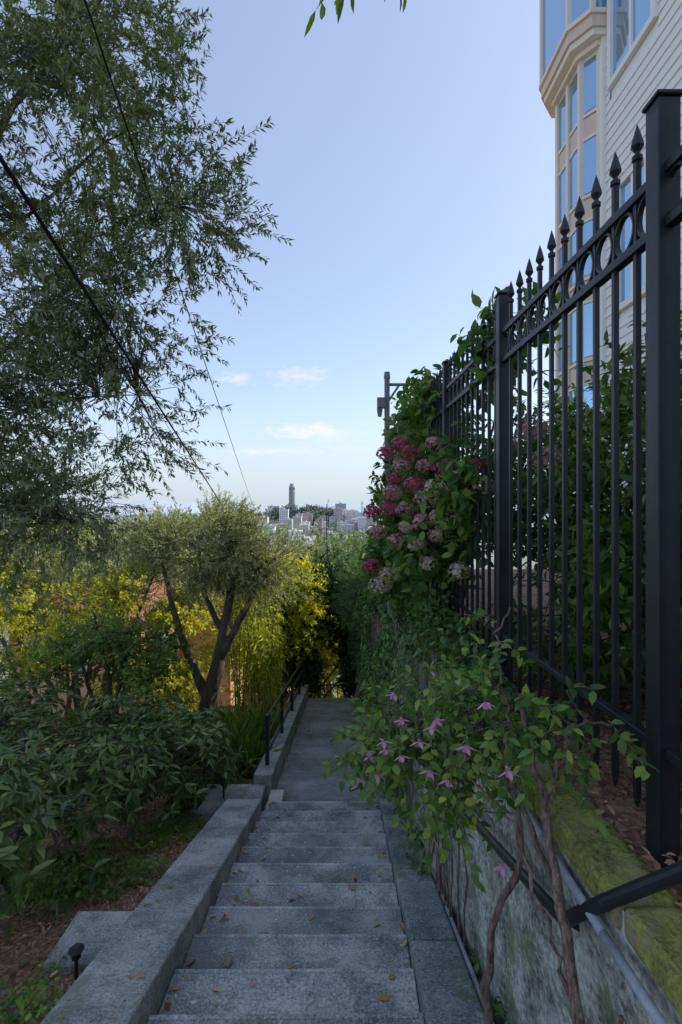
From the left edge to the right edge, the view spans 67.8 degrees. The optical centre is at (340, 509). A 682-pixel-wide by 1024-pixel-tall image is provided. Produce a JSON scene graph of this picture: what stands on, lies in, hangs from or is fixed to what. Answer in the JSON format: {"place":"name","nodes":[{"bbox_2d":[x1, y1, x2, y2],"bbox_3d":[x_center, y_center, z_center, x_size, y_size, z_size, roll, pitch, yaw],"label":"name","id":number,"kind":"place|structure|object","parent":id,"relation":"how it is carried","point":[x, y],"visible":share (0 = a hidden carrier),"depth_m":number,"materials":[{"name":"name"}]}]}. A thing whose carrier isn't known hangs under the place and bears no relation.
{"place":"outdoors","nodes":[
{"label":"outdoors","id":0,"kind":"place"},
{"bbox_2d":[268,790,283,801],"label":"concrete block","id":1,"kind":"structure","parent":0,"point":[276,795],"depth_m":5.79,"materials":[{"name":"grey concrete"}]},
{"bbox_2d":[0,0,554,506],"label":"sky","id":2,"kind":"structure","parent":0,"point":[407,158],"materials":[{"name":"blue"}]},
{"bbox_2d":[3,514,554,524],"bbox_3d":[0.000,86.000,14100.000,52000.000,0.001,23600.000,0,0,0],"label":"bay water","id":3,"kind":"structure","parent":0,"point":[129,517],"depth_m":5176.44,"materials":[{"name":"blue liquid"}]},
{"bbox_2d":[70,499,547,514],"bbox_3d":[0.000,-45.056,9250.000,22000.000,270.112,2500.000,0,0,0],"label":"hills","id":4,"kind":"structure","parent":0,"point":[149,503],"depth_m":8656.95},
{"bbox_2d":[275,698,383,801],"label":"sloped path","id":5,"kind":"structure","parent":0,"point":[309,781],"depth_m":7.46,"materials":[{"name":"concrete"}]},
{"bbox_2d":[0,515,681,1023],"bbox_3d":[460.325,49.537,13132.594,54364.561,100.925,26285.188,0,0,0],"label":"ground","id":6,"kind":"structure","parent":0,"point":[622,821],"depth_m":3.28,"materials":[{"name":"soil"}]},
{"bbox_2d":[0,946,94,1023],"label":"ground cover","id":7,"kind":"object","parent":6,"relation":"on","point":[23,1013],"visible":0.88,"depth_m":2.46,"materials":[{"name":"green plant"}]},
{"bbox_2d":[0,738,118,921],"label":"rhododendron bush","id":8,"kind":"object","parent":6,"relation":"on","point":[13,798],"visible":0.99,"depth_m":3.02,"materials":[{"name":"green plant"}]},
{"bbox_2d":[68,943,84,979],"bbox_3d":[-1.420,2.460,2.720,0.081,0.232,0.081,0,0,0],"label":"path light","id":9,"kind":"object","parent":6,"relation":"on","point":[75,951],"visible":0.89,"depth_m":2.71,"materials":[{"name":"black plastic"}]},
{"bbox_2d":[44,911,132,976],"bbox_3d":[-1.458,2.765,3.010,0.405,0.470,0.380,0,0,0],"label":"garden step","id":10,"kind":"object","parent":6,"relation":"on","point":[93,932],"visible":0.32,"depth_m":3.00,"materials":[{"name":"concrete"}]},
{"bbox_2d":[0,675,180,868],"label":"rhododendron bush","id":11,"kind":"object","parent":6,"relation":"on","point":[99,760],"visible":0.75,"depth_m":4.57,"materials":[{"name":"green plant"}]},
{"bbox_2d":[0,646,198,805],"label":"garden shrub","id":12,"kind":"object","parent":6,"relation":"on","point":[20,663],"visible":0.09,"depth_m":8.19,"materials":[{"name":"green plant"}]},
{"bbox_2d":[0,821,202,938],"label":"ground cover","id":13,"kind":"object","parent":6,"relation":"on","point":[111,858],"visible":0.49,"depth_m":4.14,"materials":[{"name":"green plant"}]},
{"bbox_2d":[20,590,192,732],"bbox_3d":[-3.628,2.784,8.035,3.098,3.117,2.098,0,0,32],"label":"maple tree","id":14,"kind":"object","parent":6,"relation":"on","point":[78,650],"visible":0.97,"depth_m":7.72,"materials":[{"name":"green plant"}]},
{"bbox_2d":[0,154,225,510],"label":"service cable","id":15,"kind":"object","parent":6,"relation":"on","point":[29,203],"visible":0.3,"depth_m":1.92,"materials":[{"name":"rubber"}]},
{"bbox_2d":[0,547,231,737],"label":"yellow shrub","id":16,"kind":"object","parent":6,"relation":"on","point":[26,629],"visible":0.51,"depth_m":10.00,"materials":[{"name":"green plant"}]},
{"bbox_2d":[0,504,236,719],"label":"pale garden tree","id":17,"kind":"object","parent":6,"relation":"on","point":[90,573],"visible":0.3,"depth_m":10.77,"materials":[{"name":"green plant"}]},
{"bbox_2d":[0,773,246,1023],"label":"bark mulch","id":18,"kind":"object","parent":6,"relation":"on","point":[142,890],"visible":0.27,"depth_m":3.54,"materials":[{"name":"brown wood"}]},
{"bbox_2d":[0,769,253,908],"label":"fern","id":19,"kind":"object","parent":6,"relation":"on","point":[160,835],"visible":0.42,"depth_m":4.03,"materials":[{"name":"green plant"}]},
{"bbox_2d":[0,0,294,649],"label":"olive tree","id":20,"kind":"object","parent":6,"relation":"on","point":[54,62],"visible":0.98,"depth_m":3.64,"materials":[{"name":"green plant"}]},
{"bbox_2d":[304,0,406,36],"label":"overhanging branch","id":21,"kind":"object","parent":20,"relation":"attached to","point":[338,4],"visible":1,"depth_m":2.10,"materials":[{"name":"green plant"}]},
{"bbox_2d":[40,799,260,1023],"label":"stair curb","id":22,"kind":"structure","parent":6,"relation":"on","point":[152,943],"depth_m":2.78,"materials":[{"name":"concrete"}]},
{"bbox_2d":[60,806,250,1019],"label":"curb leaf litter","id":23,"kind":"object","parent":22,"relation":"on","point":[132,977],"visible":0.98,"depth_m":3.07,"materials":[{"name":"brown plant"}]},
{"bbox_2d":[60,691,254,833],"bbox_3d":[-2.200,2.850,5.756,2.272,1.307,2.057,0,0,0],"label":"rhododendron bush","id":24,"kind":"object","parent":6,"relation":"on","point":[203,753],"visible":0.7,"depth_m":5.58,"materials":[{"name":"green plant"}]},
{"bbox_2d":[9,576,310,716],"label":"stucco house","id":25,"kind":"structure","parent":6,"relation":"on","point":[224,696],"depth_m":14.25,"materials":[{"name":"orange paint"}]},
{"bbox_2d":[84,0,251,501],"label":"telephone wire","id":26,"kind":"object","parent":6,"relation":"on","point":[97,38],"visible":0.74,"depth_m":2.96,"materials":[{"name":"rubber"}]},
{"bbox_2d":[0,503,372,595],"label":"background trees","id":27,"kind":"object","parent":6,"relation":"on","point":[338,539],"visible":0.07,"depth_m":24.18,"materials":[{"name":"green plant"}]},
{"bbox_2d":[103,483,323,728],"bbox_3d":[-2.254,1.881,9.034,3.916,4.661,2.689,0,0,0],"label":"olive tree","id":28,"kind":"object","parent":6,"relation":"on","point":[235,542],"visible":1,"depth_m":8.76,"materials":[{"name":"green plant"}]},
{"bbox_2d":[188,784,264,823],"bbox_3d":[-1.251,3.555,5.650,0.738,0.690,0.560,0,0,0],"label":"garden landing","id":29,"kind":"object","parent":6,"relation":"on","point":[210,805],"visible":0.23,"depth_m":5.68,"materials":[{"name":"concrete"}]},
{"bbox_2d":[220,779,225,798],"bbox_3d":[-1.300,3.114,5.620,0.081,0.232,0.081,0,0,0],"label":"path light","id":30,"kind":"object","parent":29,"relation":"on","point":[222,781],"visible":0.79,"depth_m":5.61,"materials":[{"name":"black plastic"}]},
{"bbox_2d":[165,698,304,776],"bbox_3d":[-1.592,3.336,7.534,2.053,1.010,2.493,0,0,0],"label":"agapanthus","id":31,"kind":"object","parent":6,"relation":"on","point":[247,730],"visible":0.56,"depth_m":7.35,"materials":[{"name":"green plant"}]},
{"bbox_2d":[221,598,291,720],"bbox_3d":[-1.639,2.879,9.702,1.397,2.644,1.480,0,0,0],"label":"bamboo clump","id":32,"kind":"object","parent":6,"relation":"on","point":[266,683],"visible":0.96,"depth_m":9.48,"materials":[{"name":"plant"}]},
{"bbox_2d":[184,548,339,702],"bbox_3d":[-1.913,2.949,12.003,3.788,4.145,2.311,0,0,0],"label":"lime shrub","id":33,"kind":"object","parent":6,"relation":"on","point":[296,617],"visible":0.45,"depth_m":11.74,"materials":[{"name":"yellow plant"}]},
{"bbox_2d":[253,685,308,805],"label":"path curb","id":34,"kind":"structure","parent":6,"relation":"on","point":[269,775],"depth_m":7.12,"materials":[{"name":"concrete"}]},
{"bbox_2d":[265,658,303,764],"bbox_3d":[-0.882,3.278,8.850,0.045,1.446,5.145,0,0,1],"label":"path railing","id":35,"kind":"object","parent":34,"relation":"on","point":[282,720],"visible":0.93,"depth_m":7.68,"materials":[{"name":"black metal"}]},
{"bbox_2d":[147,801,424,1023],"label":"concrete stairs","id":36,"kind":"structure","parent":6,"relation":"on","point":[319,870],"depth_m":2.97,"materials":[{"name":"grey concrete"}]},
{"bbox_2d":[164,801,406,1009],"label":"stair leaf litter","id":37,"kind":"object","parent":36,"relation":"on","point":[384,997],"visible":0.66,"depth_m":3.21,"materials":[{"name":"brown plant"}]},
{"bbox_2d":[197,503,383,562],"bbox_3d":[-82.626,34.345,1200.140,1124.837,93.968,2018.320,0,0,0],"label":"distant city","id":38,"kind":"object","parent":6,"relation":"on","point":[356,519],"visible":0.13,"depth_m":852.95},
{"bbox_2d":[289,484,294,506],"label":"observation tower","id":39,"kind":"structure","parent":6,"relation":"on","point":[291,493],"depth_m":955.84,"materials":[{"name":"white concrete"}]},
{"bbox_2d":[267,503,346,523],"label":"hill trees","id":40,"kind":"object","parent":6,"relation":"on","point":[293,509],"visible":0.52,"depth_m":907.85,"materials":[{"name":"green plant"}]},
{"bbox_2d":[269,543,360,701],"bbox_3d":[-0.252,3.440,12.662,3.434,5.168,1.658,0,0,0],"label":"dark hedge","id":41,"kind":"object","parent":6,"relation":"on","point":[341,637],"visible":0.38,"depth_m":12.34,"materials":[{"name":"green plant"}]},
{"bbox_2d":[283,641,349,697],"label":"lime shrub","id":42,"kind":"object","parent":6,"relation":"on","point":[330,660],"visible":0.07,"depth_m":15.29,"materials":[{"name":"green plant"}]},
{"bbox_2d":[311,684,344,697],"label":"garden gate","id":43,"kind":"structure","parent":6,"relation":"on","point":[324,685],"depth_m":12.20,"materials":[{"name":"black metal"}]},
{"bbox_2d":[309,499,349,695],"bbox_3d":[-0.389,3.324,15.975,1.564,7.353,1.613,0,0,0],"label":"young conifer","id":44,"kind":"object","parent":6,"relation":"on","point":[325,536],"visible":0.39,"depth_m":15.99,"materials":[{"name":"green plant"}]},
{"bbox_2d":[329,524,384,705],"bbox_3d":[0.782,2.340,8.835,1.678,4.082,5.356,0,0,-8],"label":"podocarpus hedge","id":45,"kind":"object","parent":6,"relation":"on","point":[351,592],"visible":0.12,"depth_m":9.94,"materials":[{"name":"green plant"}]},
{"bbox_2d":[377,371,405,487],"bbox_3d":[0.930,-0.550,8.137,0.719,3.300,0.134,0,0,0],"label":"camera pole","id":46,"kind":"object","parent":6,"relation":"on","point":[383,403],"visible":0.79,"depth_m":8.11,"materials":[{"name":"metal"}]},
{"bbox_2d":[379,795,483,1023],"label":"stair curb","id":47,"kind":"structure","parent":6,"relation":"on","point":[446,993],"depth_m":2.80,"materials":[{"name":"concrete"}]},
{"bbox_2d":[351,555,553,958],"bbox_3d":[0.561,2.299,5.979,0.636,3.337,7.631,0,0,-1],"label":"ivy","id":48,"kind":"object","parent":6,"relation":"on","point":[375,673],"visible":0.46,"depth_m":3.94,"materials":[{"name":"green plant"}]},
{"bbox_2d":[353,278,569,621],"bbox_3d":[0.848,-0.240,4.893,1.438,2.880,4.002,0,0,0],"label":"hydrangea bush","id":49,"kind":"object","parent":6,"relation":"on","point":[405,559],"visible":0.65,"depth_m":4.07,"materials":[{"name":"green plant"}]},
{"bbox_2d":[363,417,560,593],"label":"hydrangea flowers","id":50,"kind":"object","parent":49,"relation":"attached to","point":[406,526],"visible":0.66,"depth_m":4.32,"materials":[{"name":"pink plant"}]},
{"bbox_2d":[442,903,495,1023],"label":"gap leaf litter","id":51,"kind":"object","parent":6,"relation":"on","point":[469,956],"visible":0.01,"depth_m":2.76,"materials":[{"name":"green plant"}]},
{"bbox_2d":[443,906,499,1023],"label":"planting strip","id":52,"kind":"object","parent":6,"relation":"on","point":[477,977],"depth_m":2.69,"materials":[{"name":"soil"}]},
{"bbox_2d":[462,941,509,1023],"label":"ground cover","id":53,"kind":"object","parent":52,"relation":"on","point":[498,1011],"visible":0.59,"depth_m":2.34,"materials":[{"name":"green plant"}]},
{"bbox_2d":[320,607,657,1023],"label":"clematis vine","id":54,"kind":"object","parent":6,"relation":"on","point":[391,756],"visible":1,"depth_m":1.82,"materials":[{"name":"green plant"}]},
{"bbox_2d":[360,560,681,1023],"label":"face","id":55,"kind":"object","parent":6,"relation":"on","point":[526,985],"visible":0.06,"depth_m":2.03},
{"bbox_2d":[418,837,494,1023],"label":"conduit pipe","id":56,"kind":"object","parent":55,"relation":"attached to","point":[466,958],"visible":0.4,"depth_m":2.78,"materials":[{"name":"grey metal"}]},
{"bbox_2d":[359,553,681,1017],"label":"coping","id":57,"kind":"object","parent":55,"relation":"on","point":[600,862],"visible":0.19,"depth_m":1.49,"materials":[{"name":"green plant"}]},
{"bbox_2d":[412,643,667,1023],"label":"conduit pipe","id":58,"kind":"object","parent":55,"relation":"attached to","point":[641,993],"visible":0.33,"depth_m":1.35,"materials":[{"name":"grey metal"}]},
{"bbox_2d":[406,743,681,931],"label":"handrail","id":59,"kind":"object","parent":55,"relation":"attached to","point":[659,880],"visible":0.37,"depth_m":1.41,"materials":[{"name":"black metal"}]},
{"bbox_2d":[390,89,681,867],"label":"iron fence","id":60,"kind":"object","parent":6,"relation":"on","point":[657,193],"visible":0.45,"depth_m":1.82,"materials":[{"name":"black metal"}]},
{"bbox_2d":[539,0,606,566],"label":"bay tower","id":61,"kind":"structure","parent":6,"relation":"on","point":[572,33],"depth_m":9.27,"materials":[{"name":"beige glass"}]},
{"bbox_2d":[480,310,681,732],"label":"camellia shrub","id":62,"kind":"object","parent":6,"relation":"on","point":[625,538],"visible":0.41,"depth_m":3.05,"materials":[{"name":"green plant"}]},
{"bbox_2d":[599,0,658,561],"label":"windows","id":63,"kind":"structure","parent":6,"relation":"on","point":[630,23],"depth_m":8.20,"materials":[{"name":"white"}]},
{"bbox_2d":[605,0,681,552],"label":"siding","id":64,"kind":"object","parent":6,"relation":"on","point":[657,65],"visible":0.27,"depth_m":7.74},
{"bbox_2d":[610,18,658,318],"bbox_3d":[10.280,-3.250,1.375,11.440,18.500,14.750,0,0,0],"label":"window sill","id":65,"kind":"structure","parent":64,"relation":"attached to","point":[654,28],"depth_m":7.93,"materials":[{"name":"white"}]},
{"bbox_2d":[435,614,681,907],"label":"ledge leaf litter","id":66,"kind":"object","parent":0,"point":[635,834],"visible":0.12,"depth_m":1.95,"materials":[{"name":"dry brown leaves"}]}
]}

